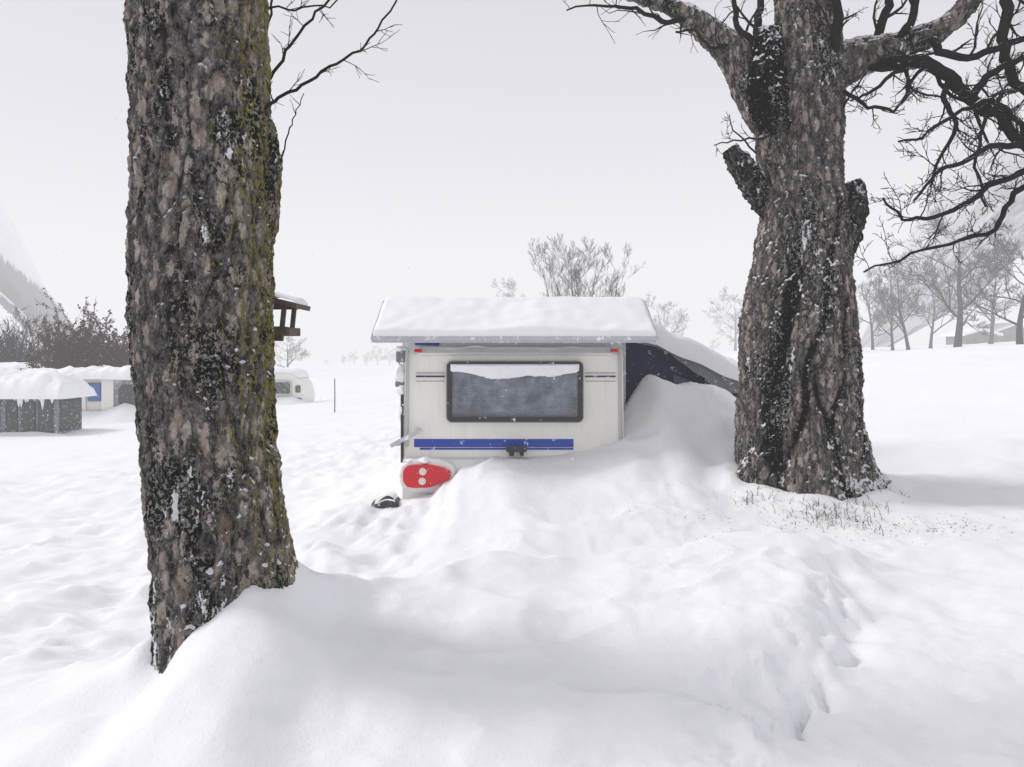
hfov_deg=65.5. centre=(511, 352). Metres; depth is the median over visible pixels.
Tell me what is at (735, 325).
bare tree
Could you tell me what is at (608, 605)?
snow ground
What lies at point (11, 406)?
window
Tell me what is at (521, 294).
falling snow
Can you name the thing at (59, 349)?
shrub
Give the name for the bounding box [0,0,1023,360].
sky
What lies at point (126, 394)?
window
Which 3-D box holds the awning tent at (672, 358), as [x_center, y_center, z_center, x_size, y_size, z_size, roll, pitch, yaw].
[2.585,0.596,10.960,2.830,2.208,3.080,0,0,0]
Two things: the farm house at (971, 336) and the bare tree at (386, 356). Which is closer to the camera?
the farm house at (971, 336)
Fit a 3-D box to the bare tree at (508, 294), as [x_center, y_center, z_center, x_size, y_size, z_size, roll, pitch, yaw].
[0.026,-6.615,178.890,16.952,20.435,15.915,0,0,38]
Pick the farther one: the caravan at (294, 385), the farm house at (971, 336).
the farm house at (971, 336)
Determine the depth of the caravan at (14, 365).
35.57 m
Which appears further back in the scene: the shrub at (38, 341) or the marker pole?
the shrub at (38, 341)
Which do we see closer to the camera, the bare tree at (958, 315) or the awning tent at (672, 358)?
the awning tent at (672, 358)
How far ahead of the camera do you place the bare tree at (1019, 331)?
60.14 m
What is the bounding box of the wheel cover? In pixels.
[371,491,400,507]
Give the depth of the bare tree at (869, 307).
87.91 m
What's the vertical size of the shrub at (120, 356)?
3.921 m
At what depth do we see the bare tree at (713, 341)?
299.51 m
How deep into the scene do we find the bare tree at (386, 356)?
300.34 m
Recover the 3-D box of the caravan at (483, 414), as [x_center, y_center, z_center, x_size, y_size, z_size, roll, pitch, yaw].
[-0.048,0.740,10.736,2.427,2.220,5.428,0,0,0]
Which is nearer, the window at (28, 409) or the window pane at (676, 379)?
the window pane at (676, 379)
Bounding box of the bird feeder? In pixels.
[273,291,310,340]
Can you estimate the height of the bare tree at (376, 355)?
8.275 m
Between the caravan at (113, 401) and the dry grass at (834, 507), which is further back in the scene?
the caravan at (113, 401)
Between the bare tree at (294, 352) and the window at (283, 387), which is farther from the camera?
the bare tree at (294, 352)
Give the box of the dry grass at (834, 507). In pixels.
[684,484,1011,544]
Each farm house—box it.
[939,328,1002,344]
[980,322,1023,341]
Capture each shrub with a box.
[0,304,55,362]
[10,319,55,360]
[20,332,74,369]
[22,288,129,368]
[66,331,129,366]
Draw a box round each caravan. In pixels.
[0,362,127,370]
[25,365,135,424]
[274,367,314,405]
[390,343,623,499]
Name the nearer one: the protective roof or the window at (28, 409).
the protective roof
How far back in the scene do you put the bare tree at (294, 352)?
120.03 m
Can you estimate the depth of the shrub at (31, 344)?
34.10 m
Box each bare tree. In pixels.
[275,336,309,367]
[347,350,357,363]
[363,351,370,365]
[371,346,384,364]
[380,349,395,364]
[492,277,526,296]
[645,291,689,334]
[703,286,742,350]
[710,338,720,349]
[856,267,894,349]
[865,247,925,349]
[868,258,925,349]
[889,201,1020,346]
[910,262,973,348]
[952,245,1019,343]
[956,223,1023,344]
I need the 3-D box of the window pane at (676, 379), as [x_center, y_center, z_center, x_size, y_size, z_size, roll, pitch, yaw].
[2.275,0.530,9.615,0.650,0.540,0.030,0,0,0]
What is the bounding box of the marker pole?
[334,378,334,412]
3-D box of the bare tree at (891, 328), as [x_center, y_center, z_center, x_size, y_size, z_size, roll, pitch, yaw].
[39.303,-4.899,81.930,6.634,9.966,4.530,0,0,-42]
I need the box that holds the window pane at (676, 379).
[673,374,691,383]
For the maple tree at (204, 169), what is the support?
on the snow ground at (608, 605)
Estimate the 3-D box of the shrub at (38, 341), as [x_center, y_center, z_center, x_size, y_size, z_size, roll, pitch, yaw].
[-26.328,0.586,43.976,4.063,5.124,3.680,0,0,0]
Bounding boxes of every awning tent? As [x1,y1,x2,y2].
[0,367,96,435]
[626,322,738,403]
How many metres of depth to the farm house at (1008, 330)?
140.00 m
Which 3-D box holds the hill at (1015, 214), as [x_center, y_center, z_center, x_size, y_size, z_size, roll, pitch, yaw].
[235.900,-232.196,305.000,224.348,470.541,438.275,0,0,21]
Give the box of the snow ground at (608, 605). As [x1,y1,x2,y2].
[0,341,1023,766]
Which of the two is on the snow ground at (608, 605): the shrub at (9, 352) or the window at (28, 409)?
the shrub at (9, 352)
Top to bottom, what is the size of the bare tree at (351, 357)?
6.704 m
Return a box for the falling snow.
[9,10,1021,553]
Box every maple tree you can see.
[123,0,399,673]
[563,0,1023,500]
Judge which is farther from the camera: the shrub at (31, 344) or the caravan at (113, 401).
the shrub at (31, 344)
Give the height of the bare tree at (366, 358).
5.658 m
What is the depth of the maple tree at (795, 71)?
7.14 m
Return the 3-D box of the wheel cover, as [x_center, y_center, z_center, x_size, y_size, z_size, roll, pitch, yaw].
[-1.270,1.556,8.095,0.293,0.261,0.280,0,0,0]
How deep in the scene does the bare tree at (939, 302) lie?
94.99 m
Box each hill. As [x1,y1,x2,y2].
[0,202,56,335]
[861,0,1023,347]
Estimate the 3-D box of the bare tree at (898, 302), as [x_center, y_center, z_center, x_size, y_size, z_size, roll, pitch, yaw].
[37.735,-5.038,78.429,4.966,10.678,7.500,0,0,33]
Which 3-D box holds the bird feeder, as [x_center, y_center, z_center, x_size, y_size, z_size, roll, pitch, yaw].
[-1.356,-0.206,4.450,0.388,0.280,0.304,0,0,0]
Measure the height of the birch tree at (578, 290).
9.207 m
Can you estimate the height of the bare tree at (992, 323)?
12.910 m
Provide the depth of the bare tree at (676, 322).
171.34 m
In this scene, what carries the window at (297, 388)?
in the caravan at (294, 385)
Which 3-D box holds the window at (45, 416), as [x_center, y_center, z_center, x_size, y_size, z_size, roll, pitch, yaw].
[-14.678,2.016,25.075,0.455,1.069,0.090,0,0,0]
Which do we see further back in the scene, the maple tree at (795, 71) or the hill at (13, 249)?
the hill at (13, 249)
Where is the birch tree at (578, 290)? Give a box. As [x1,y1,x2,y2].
[528,233,644,296]
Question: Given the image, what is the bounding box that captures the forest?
[0,251,76,347]
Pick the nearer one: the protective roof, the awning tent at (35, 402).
the protective roof
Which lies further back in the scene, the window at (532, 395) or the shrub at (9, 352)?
the shrub at (9, 352)
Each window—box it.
[5,400,17,431]
[21,402,35,431]
[38,400,52,432]
[118,384,135,405]
[274,380,291,395]
[295,385,300,392]
[446,361,583,422]
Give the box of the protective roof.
[371,296,657,456]
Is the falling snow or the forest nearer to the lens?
the falling snow

